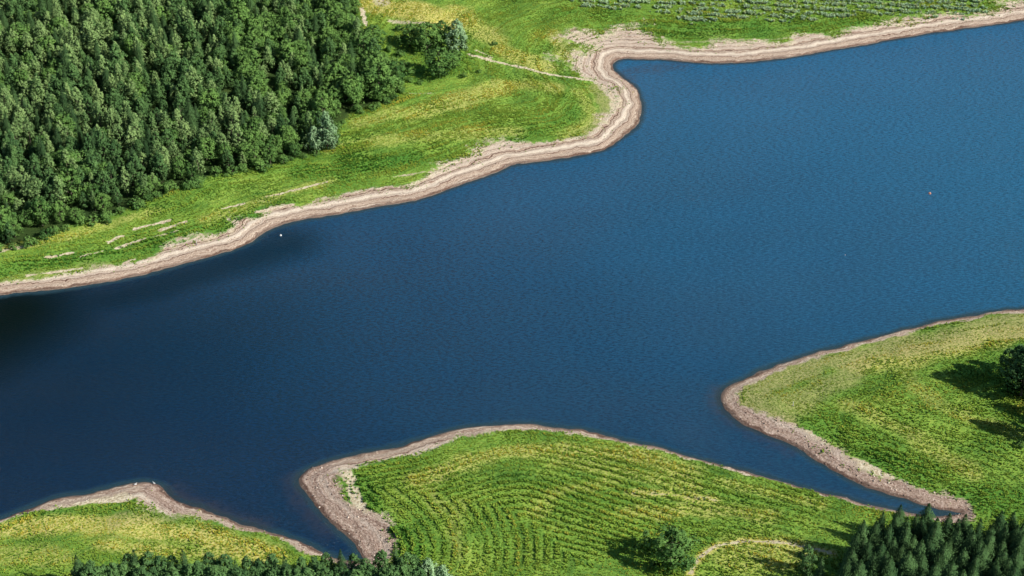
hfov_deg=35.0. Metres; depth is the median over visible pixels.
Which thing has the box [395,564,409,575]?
alder tree
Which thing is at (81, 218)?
shrub
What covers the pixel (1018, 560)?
spruce tree
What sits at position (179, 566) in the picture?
alder tree
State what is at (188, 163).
broadleaf tree
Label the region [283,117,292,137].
alder tree
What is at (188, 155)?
broadleaf tree
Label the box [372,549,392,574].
alder tree
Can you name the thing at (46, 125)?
birch tree
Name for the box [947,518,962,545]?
spruce tree
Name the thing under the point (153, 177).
birch tree
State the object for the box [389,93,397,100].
shrub
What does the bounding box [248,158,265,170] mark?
shrub
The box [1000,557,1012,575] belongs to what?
spruce tree
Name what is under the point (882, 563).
spruce tree
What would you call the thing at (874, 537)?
spruce tree
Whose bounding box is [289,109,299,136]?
spruce tree
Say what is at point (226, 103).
birch tree
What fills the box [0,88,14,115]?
birch tree
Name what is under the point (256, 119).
broadleaf tree
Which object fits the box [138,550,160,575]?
alder tree
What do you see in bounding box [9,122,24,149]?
birch tree
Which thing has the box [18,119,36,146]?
birch tree
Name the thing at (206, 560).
alder tree
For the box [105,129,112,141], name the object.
birch tree
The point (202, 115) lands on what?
spruce tree
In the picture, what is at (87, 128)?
birch tree
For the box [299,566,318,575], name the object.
alder tree
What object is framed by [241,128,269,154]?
broadleaf tree
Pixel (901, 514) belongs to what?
spruce tree
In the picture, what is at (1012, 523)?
spruce tree
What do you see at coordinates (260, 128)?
birch tree
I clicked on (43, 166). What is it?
alder tree
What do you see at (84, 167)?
broadleaf tree
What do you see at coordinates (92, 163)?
alder tree
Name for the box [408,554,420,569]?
alder tree
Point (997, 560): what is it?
spruce tree
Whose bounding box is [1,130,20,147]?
alder tree
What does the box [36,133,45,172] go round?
spruce tree
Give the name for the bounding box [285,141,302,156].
broadleaf tree
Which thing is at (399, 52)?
shrub
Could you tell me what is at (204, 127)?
birch tree
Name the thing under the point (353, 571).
alder tree
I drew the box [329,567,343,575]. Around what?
alder tree
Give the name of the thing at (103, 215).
shrub
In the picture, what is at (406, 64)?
shrub
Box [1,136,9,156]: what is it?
alder tree
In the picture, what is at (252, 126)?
broadleaf tree
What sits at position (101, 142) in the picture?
alder tree
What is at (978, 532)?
spruce tree
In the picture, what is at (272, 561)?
alder tree
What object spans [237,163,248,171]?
shrub
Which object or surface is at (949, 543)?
spruce tree
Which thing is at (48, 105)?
broadleaf tree
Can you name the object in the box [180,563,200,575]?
alder tree
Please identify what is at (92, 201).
birch tree
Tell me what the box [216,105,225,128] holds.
birch tree
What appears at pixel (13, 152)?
alder tree
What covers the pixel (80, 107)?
birch tree
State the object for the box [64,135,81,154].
alder tree
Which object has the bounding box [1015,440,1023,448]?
shrub
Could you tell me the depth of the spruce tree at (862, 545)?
425.00 m
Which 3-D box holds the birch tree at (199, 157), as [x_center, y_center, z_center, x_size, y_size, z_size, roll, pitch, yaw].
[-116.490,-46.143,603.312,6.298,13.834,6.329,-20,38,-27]
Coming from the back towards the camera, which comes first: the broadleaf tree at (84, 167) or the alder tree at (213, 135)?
the alder tree at (213, 135)
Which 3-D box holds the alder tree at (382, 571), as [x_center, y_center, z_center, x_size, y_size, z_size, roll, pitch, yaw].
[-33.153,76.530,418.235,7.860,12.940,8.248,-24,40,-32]
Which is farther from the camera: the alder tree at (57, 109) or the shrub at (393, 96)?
the shrub at (393, 96)
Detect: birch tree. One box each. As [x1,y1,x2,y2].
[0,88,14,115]
[0,102,13,131]
[0,159,14,183]
[0,182,9,205]
[2,142,6,157]
[3,166,25,200]
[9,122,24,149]
[11,111,25,137]
[11,197,24,215]
[15,93,30,112]
[15,104,31,131]
[17,165,25,186]
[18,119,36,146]
[18,172,40,204]
[22,138,29,155]
[25,104,35,125]
[26,175,49,201]
[30,95,41,117]
[38,127,47,141]
[41,109,54,132]
[41,134,54,153]
[42,152,58,175]
[43,90,58,118]
[44,109,56,132]
[44,123,60,137]
[50,176,67,207]
[54,127,62,145]
[56,120,64,140]
[59,149,70,170]
[61,126,74,145]
[69,158,78,181]
[70,86,84,112]
[75,99,87,115]
[76,112,85,129]
[82,112,92,133]
[82,125,91,141]
[87,190,99,210]
[88,100,100,123]
[89,172,94,190]
[92,106,105,126]
[93,102,106,128]
[102,108,107,125]
[104,108,123,139]
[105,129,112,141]
[106,104,123,128]
[110,124,130,151]
[114,114,125,139]
[119,166,132,196]
[120,100,131,130]
[121,125,143,154]
[127,112,142,136]
[129,115,143,145]
[137,110,146,130]
[137,171,150,194]
[138,152,148,167]
[147,138,163,162]
[148,117,159,139]
[150,172,157,188]
[155,146,171,177]
[156,110,171,135]
[157,111,174,133]
[157,163,167,181]
[167,140,182,167]
[169,108,185,140]
[177,119,193,144]
[182,131,191,148]
[190,124,198,138]
[190,147,205,175]
[197,127,208,148]
[201,124,208,134]
[205,109,220,132]
[207,122,222,141]
[215,133,231,155]
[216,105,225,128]
[218,91,234,122]
[225,107,234,130]
[225,124,237,147]
[229,111,239,133]
[230,123,245,150]
[239,151,246,163]
[250,106,258,118]
[252,122,271,149]
[265,115,277,136]
[301,133,313,150]
[302,111,315,133]
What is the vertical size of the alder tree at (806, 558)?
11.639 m
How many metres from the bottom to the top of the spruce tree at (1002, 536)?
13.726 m
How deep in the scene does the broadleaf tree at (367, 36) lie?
673.43 m
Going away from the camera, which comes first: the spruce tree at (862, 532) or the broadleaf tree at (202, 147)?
the spruce tree at (862, 532)
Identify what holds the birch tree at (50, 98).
on the ground at (622, 110)
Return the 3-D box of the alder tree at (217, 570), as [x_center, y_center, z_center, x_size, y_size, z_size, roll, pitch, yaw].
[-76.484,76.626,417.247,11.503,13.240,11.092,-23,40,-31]
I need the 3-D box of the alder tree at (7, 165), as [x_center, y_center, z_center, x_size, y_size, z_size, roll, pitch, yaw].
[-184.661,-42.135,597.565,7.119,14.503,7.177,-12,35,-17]
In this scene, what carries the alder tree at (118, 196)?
on the ground at (622, 110)
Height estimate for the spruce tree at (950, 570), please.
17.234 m
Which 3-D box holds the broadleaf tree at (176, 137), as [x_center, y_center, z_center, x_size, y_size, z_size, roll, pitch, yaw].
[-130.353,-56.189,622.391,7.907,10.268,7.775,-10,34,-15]
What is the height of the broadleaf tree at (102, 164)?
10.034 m
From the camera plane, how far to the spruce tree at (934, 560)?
420.12 m
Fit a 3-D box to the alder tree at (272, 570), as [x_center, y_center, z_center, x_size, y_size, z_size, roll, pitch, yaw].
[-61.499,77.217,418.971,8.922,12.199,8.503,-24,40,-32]
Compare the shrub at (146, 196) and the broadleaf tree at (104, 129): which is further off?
the broadleaf tree at (104, 129)
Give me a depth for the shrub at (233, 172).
610.24 m
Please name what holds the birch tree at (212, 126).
on the ground at (622, 110)
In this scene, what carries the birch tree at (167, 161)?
on the ground at (622, 110)
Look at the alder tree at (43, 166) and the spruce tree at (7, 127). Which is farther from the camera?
the spruce tree at (7, 127)
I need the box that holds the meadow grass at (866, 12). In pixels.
[0,0,1023,575]
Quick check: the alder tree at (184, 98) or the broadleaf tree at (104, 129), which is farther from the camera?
the alder tree at (184, 98)
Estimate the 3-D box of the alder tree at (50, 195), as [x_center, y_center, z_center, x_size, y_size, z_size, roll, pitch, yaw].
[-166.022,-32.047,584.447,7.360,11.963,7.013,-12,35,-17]
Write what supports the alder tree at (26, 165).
on the ground at (622, 110)
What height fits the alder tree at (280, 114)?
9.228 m
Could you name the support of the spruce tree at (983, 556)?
on the ground at (622, 110)
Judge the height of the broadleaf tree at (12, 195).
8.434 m
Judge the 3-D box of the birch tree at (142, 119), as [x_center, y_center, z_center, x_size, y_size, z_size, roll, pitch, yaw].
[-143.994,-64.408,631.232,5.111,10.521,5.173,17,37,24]
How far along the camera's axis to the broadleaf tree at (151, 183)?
595.71 m
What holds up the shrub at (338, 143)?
on the ground at (622, 110)
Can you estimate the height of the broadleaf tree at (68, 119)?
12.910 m
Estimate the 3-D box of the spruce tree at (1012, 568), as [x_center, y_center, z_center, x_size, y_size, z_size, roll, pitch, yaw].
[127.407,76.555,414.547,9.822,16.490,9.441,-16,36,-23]
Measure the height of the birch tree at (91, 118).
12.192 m
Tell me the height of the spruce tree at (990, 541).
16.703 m
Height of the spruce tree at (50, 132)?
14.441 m
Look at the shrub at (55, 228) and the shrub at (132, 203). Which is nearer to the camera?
the shrub at (55, 228)
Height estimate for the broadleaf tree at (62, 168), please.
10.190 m
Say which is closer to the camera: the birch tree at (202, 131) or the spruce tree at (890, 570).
the spruce tree at (890, 570)
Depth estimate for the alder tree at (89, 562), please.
416.43 m
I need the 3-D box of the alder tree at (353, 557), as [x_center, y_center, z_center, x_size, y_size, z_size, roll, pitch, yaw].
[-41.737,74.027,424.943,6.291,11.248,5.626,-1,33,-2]
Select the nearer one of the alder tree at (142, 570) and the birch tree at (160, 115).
the alder tree at (142, 570)
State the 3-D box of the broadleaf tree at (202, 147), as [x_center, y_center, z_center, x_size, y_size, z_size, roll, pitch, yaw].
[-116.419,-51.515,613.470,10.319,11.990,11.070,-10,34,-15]
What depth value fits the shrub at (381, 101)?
653.67 m
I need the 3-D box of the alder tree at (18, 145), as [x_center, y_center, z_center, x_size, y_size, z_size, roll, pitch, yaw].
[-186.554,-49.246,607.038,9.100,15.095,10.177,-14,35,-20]
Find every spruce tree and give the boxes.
[2,114,10,137]
[21,96,33,124]
[34,108,41,134]
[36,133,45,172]
[46,116,53,140]
[53,128,63,163]
[59,87,67,113]
[66,100,83,141]
[70,555,82,575]
[77,124,83,145]
[90,129,104,166]
[125,104,132,138]
[127,147,141,183]
[128,549,139,575]
[143,138,150,160]
[145,126,156,161]
[180,549,187,568]
[183,99,195,135]
[184,96,200,139]
[193,103,202,132]
[200,104,205,128]
[239,110,245,142]
[255,89,267,124]
[280,556,289,573]
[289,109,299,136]
[336,550,347,573]
[390,545,399,567]
[813,556,825,575]
[834,546,857,575]
[837,532,861,573]
[837,558,853,575]
[842,520,870,560]
[848,559,867,575]
[856,536,866,561]
[860,539,873,569]
[864,552,879,575]
[866,521,885,554]
[866,540,889,568]
[869,559,880,575]
[875,550,889,575]
[876,511,887,539]
[878,555,897,575]
[880,523,893,547]
[882,513,900,539]
[884,536,897,569]
[888,504,904,530]
[892,517,913,542]
[893,544,905,570]
[894,550,917,575]
[896,524,913,554]
[904,534,917,557]
[909,514,919,537]
[909,556,919,575]
[910,516,927,544]
[912,539,928,569]
[915,551,930,575]
[918,503,935,535]
[923,518,944,547]
[923,525,943,553]
[925,536,936,568]
[927,542,952,575]
[927,553,944,573]
[928,562,942,575]
[938,559,957,575]
[939,513,953,543]
[941,537,953,558]
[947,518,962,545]
[949,527,963,558]
[950,554,961,575]
[956,514,970,538]
[956,547,969,575]
[957,569,966,575]
[958,531,977,564]
[960,524,974,550]
[965,554,982,575]
[966,564,978,575]
[967,537,987,569]
[969,544,991,575]
[973,518,984,544]
[981,525,998,551]
[983,532,995,571]
[984,510,1007,543]
[985,557,1001,574]
[986,562,1002,575]
[987,548,1008,575]
[990,539,1006,563]
[993,527,1009,553]
[994,522,1008,545]
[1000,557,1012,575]
[1006,512,1018,538]
[1006,524,1020,554]
[1006,548,1023,575]
[1006,564,1021,575]
[1007,525,1023,555]
[1008,531,1023,570]
[1017,566,1023,575]
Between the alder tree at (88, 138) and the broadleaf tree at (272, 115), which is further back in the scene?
the broadleaf tree at (272, 115)
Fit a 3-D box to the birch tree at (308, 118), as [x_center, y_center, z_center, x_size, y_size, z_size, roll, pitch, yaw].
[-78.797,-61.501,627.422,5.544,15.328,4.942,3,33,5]
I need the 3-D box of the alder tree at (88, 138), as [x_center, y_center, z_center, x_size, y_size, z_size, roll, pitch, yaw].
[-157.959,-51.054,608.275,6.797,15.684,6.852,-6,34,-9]
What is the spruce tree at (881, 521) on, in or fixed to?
on the ground at (622, 110)
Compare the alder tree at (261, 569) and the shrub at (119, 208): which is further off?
the shrub at (119, 208)
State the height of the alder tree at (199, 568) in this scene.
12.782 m
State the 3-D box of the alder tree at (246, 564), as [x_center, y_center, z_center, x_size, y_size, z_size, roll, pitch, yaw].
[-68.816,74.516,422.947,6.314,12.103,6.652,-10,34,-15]
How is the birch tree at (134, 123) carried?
on the ground at (622, 110)
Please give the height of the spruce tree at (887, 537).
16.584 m
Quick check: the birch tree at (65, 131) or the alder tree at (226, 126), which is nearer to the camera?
the birch tree at (65, 131)
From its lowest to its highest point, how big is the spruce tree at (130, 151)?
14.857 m
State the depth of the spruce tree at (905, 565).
417.19 m
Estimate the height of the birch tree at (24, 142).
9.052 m
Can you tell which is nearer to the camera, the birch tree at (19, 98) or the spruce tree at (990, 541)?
the spruce tree at (990, 541)
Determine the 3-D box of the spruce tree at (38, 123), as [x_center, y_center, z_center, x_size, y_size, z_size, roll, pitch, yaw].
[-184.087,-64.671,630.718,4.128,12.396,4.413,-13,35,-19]
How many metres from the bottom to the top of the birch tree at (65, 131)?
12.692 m
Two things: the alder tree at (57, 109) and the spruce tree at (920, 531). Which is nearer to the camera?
the spruce tree at (920, 531)
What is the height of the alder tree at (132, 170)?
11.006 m
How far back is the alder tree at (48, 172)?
588.59 m
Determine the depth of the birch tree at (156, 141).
607.44 m
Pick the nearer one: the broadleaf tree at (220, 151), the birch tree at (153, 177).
the birch tree at (153, 177)
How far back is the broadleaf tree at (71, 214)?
578.52 m
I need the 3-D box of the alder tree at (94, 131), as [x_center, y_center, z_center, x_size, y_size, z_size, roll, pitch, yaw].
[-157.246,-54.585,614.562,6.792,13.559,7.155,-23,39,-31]
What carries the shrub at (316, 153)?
on the ground at (622, 110)
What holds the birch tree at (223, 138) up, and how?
on the ground at (622, 110)
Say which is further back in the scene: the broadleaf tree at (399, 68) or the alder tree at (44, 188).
the broadleaf tree at (399, 68)
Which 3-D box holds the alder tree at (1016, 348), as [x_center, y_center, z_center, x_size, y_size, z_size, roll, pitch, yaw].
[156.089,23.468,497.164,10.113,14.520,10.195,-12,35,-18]
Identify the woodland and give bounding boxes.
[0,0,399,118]
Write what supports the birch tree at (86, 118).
on the ground at (622, 110)
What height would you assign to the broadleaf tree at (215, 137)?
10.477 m
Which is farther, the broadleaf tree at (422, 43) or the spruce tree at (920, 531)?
the broadleaf tree at (422, 43)
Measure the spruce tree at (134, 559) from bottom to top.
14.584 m
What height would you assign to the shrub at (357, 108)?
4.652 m
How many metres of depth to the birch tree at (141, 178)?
591.22 m
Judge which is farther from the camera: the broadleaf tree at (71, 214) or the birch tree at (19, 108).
the birch tree at (19, 108)
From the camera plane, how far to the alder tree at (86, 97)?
635.71 m
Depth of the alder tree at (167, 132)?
616.92 m
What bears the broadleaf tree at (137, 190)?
on the ground at (622, 110)
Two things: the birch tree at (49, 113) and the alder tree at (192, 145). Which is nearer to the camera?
the alder tree at (192, 145)
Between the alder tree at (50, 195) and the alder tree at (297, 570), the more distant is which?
the alder tree at (50, 195)
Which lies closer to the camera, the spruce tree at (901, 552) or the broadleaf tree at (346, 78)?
the spruce tree at (901, 552)
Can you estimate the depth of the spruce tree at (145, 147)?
616.07 m
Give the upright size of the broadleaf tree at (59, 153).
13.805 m
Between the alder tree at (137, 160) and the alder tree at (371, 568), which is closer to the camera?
the alder tree at (371, 568)
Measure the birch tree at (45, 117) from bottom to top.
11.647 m
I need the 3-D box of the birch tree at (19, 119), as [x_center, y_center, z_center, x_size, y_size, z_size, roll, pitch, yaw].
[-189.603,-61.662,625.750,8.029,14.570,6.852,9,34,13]
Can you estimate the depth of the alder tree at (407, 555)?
420.24 m
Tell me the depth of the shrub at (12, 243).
566.65 m
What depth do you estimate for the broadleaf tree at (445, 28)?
691.28 m
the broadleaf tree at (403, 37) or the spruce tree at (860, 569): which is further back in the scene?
the broadleaf tree at (403, 37)
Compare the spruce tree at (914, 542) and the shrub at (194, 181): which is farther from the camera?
the shrub at (194, 181)
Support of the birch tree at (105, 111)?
on the ground at (622, 110)
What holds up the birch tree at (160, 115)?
on the ground at (622, 110)
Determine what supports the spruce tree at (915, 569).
on the ground at (622, 110)
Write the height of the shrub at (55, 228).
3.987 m
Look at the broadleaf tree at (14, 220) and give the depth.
570.08 m
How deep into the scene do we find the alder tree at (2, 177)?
592.18 m
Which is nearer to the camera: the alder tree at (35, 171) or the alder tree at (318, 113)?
the alder tree at (35, 171)
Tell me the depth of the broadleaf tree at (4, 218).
566.37 m
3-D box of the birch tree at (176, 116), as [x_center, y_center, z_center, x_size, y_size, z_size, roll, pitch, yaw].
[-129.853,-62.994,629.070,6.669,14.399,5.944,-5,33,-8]
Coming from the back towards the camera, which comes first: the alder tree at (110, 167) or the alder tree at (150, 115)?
the alder tree at (150, 115)
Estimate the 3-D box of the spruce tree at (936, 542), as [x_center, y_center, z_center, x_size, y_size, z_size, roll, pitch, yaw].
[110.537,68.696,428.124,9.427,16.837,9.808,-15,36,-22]
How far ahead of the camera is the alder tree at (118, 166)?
602.15 m
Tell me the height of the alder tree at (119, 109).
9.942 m
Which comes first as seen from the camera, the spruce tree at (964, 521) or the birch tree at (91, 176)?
the spruce tree at (964, 521)
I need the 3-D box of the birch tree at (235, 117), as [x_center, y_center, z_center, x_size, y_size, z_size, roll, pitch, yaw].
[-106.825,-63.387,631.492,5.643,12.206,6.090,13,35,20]
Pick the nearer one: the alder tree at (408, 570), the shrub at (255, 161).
the alder tree at (408, 570)
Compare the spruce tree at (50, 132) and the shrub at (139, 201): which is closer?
the shrub at (139, 201)
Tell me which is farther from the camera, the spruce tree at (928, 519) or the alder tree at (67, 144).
the alder tree at (67, 144)
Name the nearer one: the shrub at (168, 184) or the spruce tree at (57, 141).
the shrub at (168, 184)
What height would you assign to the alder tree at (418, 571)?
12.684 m
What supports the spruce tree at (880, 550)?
on the ground at (622, 110)
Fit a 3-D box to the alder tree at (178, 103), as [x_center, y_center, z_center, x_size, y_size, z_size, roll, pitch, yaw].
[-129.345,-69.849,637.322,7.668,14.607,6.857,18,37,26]
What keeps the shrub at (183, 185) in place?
on the ground at (622, 110)
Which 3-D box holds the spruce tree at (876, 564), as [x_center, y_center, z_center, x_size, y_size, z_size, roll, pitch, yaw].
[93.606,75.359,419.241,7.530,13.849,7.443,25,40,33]
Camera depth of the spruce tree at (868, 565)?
417.22 m
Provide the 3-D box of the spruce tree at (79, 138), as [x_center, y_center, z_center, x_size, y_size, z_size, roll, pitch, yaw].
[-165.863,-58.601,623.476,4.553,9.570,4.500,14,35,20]
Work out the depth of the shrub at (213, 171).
608.46 m
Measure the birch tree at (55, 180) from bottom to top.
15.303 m
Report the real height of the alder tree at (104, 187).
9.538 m
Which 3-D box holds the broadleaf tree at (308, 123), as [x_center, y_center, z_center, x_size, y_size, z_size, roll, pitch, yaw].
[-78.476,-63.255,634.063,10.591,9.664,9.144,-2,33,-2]
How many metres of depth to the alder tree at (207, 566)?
416.99 m
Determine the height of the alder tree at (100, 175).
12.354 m
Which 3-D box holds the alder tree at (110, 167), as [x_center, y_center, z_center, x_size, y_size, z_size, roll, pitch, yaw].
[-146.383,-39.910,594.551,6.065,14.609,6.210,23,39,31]
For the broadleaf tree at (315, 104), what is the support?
on the ground at (622, 110)
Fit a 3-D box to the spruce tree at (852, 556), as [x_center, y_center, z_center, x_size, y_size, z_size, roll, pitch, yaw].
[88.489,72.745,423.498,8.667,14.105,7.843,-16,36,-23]
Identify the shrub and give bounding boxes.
[7,241,18,250]
[22,234,38,247]
[39,228,52,240]
[48,225,60,235]
[59,224,69,231]
[75,213,87,225]
[85,212,100,226]
[98,210,115,223]
[114,206,125,214]
[127,195,145,210]
[135,199,145,208]
[142,193,151,201]
[150,190,161,199]
[159,179,178,193]
[180,180,193,190]
[183,176,200,188]
[190,174,205,186]
[208,165,222,176]
[226,165,239,174]
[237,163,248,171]
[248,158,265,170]
[256,158,272,172]
[275,153,288,164]
[311,149,321,156]
[325,134,341,145]
[332,121,342,128]
[349,103,362,113]
[367,104,376,110]
[378,96,390,104]
[385,45,391,51]
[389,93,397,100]
[395,49,404,57]
[400,59,409,66]
[648,561,656,567]
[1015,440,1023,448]
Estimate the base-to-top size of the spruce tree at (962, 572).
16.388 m
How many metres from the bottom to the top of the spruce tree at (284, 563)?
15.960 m
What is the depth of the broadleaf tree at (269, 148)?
614.78 m
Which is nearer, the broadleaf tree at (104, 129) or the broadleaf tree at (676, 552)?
the broadleaf tree at (676, 552)
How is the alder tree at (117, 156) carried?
on the ground at (622, 110)
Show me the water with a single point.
(682, 256)
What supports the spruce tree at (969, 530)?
on the ground at (622, 110)
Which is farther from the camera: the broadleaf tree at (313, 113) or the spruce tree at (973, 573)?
the broadleaf tree at (313, 113)
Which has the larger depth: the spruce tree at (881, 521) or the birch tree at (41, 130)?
the birch tree at (41, 130)
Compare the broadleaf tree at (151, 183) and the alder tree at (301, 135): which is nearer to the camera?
the broadleaf tree at (151, 183)
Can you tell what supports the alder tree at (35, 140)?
on the ground at (622, 110)
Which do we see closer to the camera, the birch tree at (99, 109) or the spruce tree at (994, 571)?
the spruce tree at (994, 571)
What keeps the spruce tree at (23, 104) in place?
on the ground at (622, 110)
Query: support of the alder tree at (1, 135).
on the ground at (622, 110)
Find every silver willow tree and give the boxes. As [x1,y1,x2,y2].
[304,125,321,151]
[312,111,338,150]
[419,557,439,575]
[435,564,452,575]
[443,18,467,50]
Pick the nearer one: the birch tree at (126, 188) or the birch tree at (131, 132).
the birch tree at (126, 188)
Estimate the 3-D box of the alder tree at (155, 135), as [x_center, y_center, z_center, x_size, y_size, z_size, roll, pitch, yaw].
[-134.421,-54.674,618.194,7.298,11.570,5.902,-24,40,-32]
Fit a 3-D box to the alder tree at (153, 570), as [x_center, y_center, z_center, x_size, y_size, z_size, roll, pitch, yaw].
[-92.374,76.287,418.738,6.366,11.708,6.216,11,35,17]
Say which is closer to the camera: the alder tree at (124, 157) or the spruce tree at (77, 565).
the spruce tree at (77, 565)
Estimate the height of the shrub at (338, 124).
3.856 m
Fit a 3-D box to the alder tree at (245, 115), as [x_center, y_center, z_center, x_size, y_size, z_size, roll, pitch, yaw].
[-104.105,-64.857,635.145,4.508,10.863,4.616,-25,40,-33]
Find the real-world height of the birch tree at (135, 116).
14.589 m
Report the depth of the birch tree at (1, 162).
595.19 m
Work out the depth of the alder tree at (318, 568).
418.10 m
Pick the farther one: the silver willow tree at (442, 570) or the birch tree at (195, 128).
the birch tree at (195, 128)
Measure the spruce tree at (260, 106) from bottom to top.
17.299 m
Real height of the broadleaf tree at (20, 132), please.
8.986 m
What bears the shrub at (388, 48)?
on the ground at (622, 110)
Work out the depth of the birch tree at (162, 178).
601.87 m
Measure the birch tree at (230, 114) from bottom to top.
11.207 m
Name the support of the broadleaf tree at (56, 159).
on the ground at (622, 110)
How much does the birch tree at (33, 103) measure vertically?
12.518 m
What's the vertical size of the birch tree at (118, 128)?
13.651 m
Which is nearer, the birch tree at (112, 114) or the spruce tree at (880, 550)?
the spruce tree at (880, 550)
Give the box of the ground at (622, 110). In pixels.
[0,0,1023,575]
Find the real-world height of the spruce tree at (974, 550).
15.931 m
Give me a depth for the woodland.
672.48 m
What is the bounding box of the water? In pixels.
[0,20,1023,560]
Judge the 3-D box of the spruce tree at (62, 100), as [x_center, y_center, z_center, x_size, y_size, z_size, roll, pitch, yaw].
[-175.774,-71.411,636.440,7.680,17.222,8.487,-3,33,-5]
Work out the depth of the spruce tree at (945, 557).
419.45 m
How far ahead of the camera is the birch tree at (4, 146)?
604.89 m
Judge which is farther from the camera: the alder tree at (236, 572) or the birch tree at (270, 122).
the birch tree at (270, 122)
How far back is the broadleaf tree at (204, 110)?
636.79 m
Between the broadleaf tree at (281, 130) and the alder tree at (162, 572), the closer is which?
the alder tree at (162, 572)
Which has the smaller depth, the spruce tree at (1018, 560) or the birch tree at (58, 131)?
the spruce tree at (1018, 560)
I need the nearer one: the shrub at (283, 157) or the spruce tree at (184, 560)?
the spruce tree at (184, 560)
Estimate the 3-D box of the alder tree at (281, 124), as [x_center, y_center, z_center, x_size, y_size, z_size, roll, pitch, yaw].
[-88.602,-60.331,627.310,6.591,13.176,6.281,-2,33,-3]
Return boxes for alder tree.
[0,131,3,153]
[0,170,11,187]
[0,178,11,200]
[0,221,16,243]
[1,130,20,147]
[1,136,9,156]
[1,156,19,188]
[2,139,25,165]
[6,144,19,171]
[7,146,23,170]
[21,160,40,176]
[21,200,35,219]
[26,155,43,186]
[27,145,38,158]
[29,153,45,172]
[30,137,44,158]
[39,180,51,201]
[42,167,54,199]
[42,184,58,210]
[49,176,66,200]
[52,103,63,123]
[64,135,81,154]
[69,137,83,158]
[69,562,88,575]
[71,166,88,192]
[78,192,88,208]
[79,564,100,575]
[80,133,97,160]
[81,94,93,121]
[81,141,95,159]
[84,154,104,186]
[85,559,94,575]
[87,565,106,575]
[90,127,105,156]
[93,152,105,174]
[94,129,113,166]
[95,170,116,195]
[100,182,112,201]
[100,564,110,575]
[105,143,122,167]
[105,161,120,193]
[106,568,119,575]
[107,139,122,162]
[109,562,119,575]
[111,187,122,204]
[113,154,125,174]
[113,159,126,178]
[114,105,121,118]
[116,563,132,575]
[119,553,140,573]
[121,150,129,164]
[124,161,139,186]
[126,152,145,182]
[126,562,142,575]
[131,97,152,122]
[133,139,146,162]
[133,565,152,575]
[135,98,147,120]
[136,122,145,141]
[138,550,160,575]
[140,120,148,138]
[146,112,158,133]
[147,158,155,173]
[147,555,170,572]
[148,567,158,575]
[150,131,166,153]
[151,150,168,182]
[152,107,159,125]
[156,566,166,575]
[157,99,169,113]
[160,129,178,154]
[164,555,178,570]
[165,565,183,575]
[170,93,186,122]
[176,564,186,575]
[180,97,191,117]
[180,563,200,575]
[181,135,189,149]
[189,149,201,168]
[189,563,207,575]
[191,137,199,153]
[200,551,217,566]
[203,564,214,575]
[203,565,226,575]
[207,131,218,149]
[215,554,233,569]
[221,118,229,134]
[222,149,235,169]
[222,566,232,575]
[227,568,243,575]
[239,555,255,572]
[240,110,249,125]
[240,568,254,575]
[247,566,259,575]
[252,558,263,575]
[253,562,270,575]
[263,552,282,575]
[265,568,279,575]
[273,566,282,575]
[274,117,290,139]
[276,113,287,127]
[280,566,293,575]
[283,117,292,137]
[288,567,303,575]
[289,106,298,123]
[293,556,306,569]
[299,131,307,146]
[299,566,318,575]
[306,556,329,571]
[311,111,322,125]
[312,563,333,575]
[319,567,333,575]
[320,552,336,569]
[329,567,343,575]
[334,567,349,575]
[344,553,359,573]
[347,569,364,575]
[354,558,374,574]
[356,565,372,575]
[365,564,379,575]
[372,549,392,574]
[378,566,388,575]
[385,564,399,575]
[393,552,427,570]
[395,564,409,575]
[401,565,415,575]
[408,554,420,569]
[410,567,427,575]
[794,544,817,575]
[998,348,1012,367]
[999,346,1023,396]
[1001,344,1023,379]
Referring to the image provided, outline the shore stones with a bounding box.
[3,4,1021,566]
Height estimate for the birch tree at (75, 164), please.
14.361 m
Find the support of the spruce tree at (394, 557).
on the ground at (622, 110)
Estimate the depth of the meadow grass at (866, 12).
484.56 m
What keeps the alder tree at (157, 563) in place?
on the ground at (622, 110)
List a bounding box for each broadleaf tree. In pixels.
[0,190,18,209]
[0,205,13,238]
[3,212,23,237]
[11,128,28,144]
[17,208,33,226]
[25,134,50,154]
[28,195,52,225]
[39,151,68,174]
[43,97,65,113]
[46,147,85,173]
[50,198,70,221]
[51,111,78,137]
[51,166,91,204]
[60,165,81,188]
[66,206,84,222]
[78,159,101,185]
[78,183,102,205]
[92,161,118,183]
[93,192,111,211]
[97,126,108,137]
[134,180,148,199]
[143,174,163,192]
[159,115,178,135]
[163,128,180,150]
[168,156,188,179]
[180,161,198,176]
[182,148,196,162]
[190,137,218,164]
[196,106,212,124]
[211,135,231,156]
[214,143,235,164]
[234,142,253,163]
[236,123,266,149]
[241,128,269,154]
[246,145,263,164]
[248,116,265,126]
[261,111,279,126]
[261,143,279,163]
[265,134,283,155]
[276,106,287,122]
[276,124,300,148]
[279,127,297,149]
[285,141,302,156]
[294,113,309,133]
[298,114,318,132]
[305,110,318,126]
[308,93,334,119]
[335,71,366,105]
[346,31,376,56]
[360,24,387,49]
[361,59,403,98]
[387,60,414,84]
[395,23,419,46]
[406,21,447,53]
[421,46,457,78]
[429,20,454,47]
[446,49,463,68]
[632,522,701,574]
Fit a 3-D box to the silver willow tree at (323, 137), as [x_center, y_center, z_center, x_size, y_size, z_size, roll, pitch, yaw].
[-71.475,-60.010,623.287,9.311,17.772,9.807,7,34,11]
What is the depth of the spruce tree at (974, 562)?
417.11 m
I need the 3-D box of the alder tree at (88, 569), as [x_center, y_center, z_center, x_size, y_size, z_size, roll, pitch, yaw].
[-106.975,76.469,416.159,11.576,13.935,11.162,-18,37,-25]
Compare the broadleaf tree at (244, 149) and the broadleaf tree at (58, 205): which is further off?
the broadleaf tree at (244, 149)
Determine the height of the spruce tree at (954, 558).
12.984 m
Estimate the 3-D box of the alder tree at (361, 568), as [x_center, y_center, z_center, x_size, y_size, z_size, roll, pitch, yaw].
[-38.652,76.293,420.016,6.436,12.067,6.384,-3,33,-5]

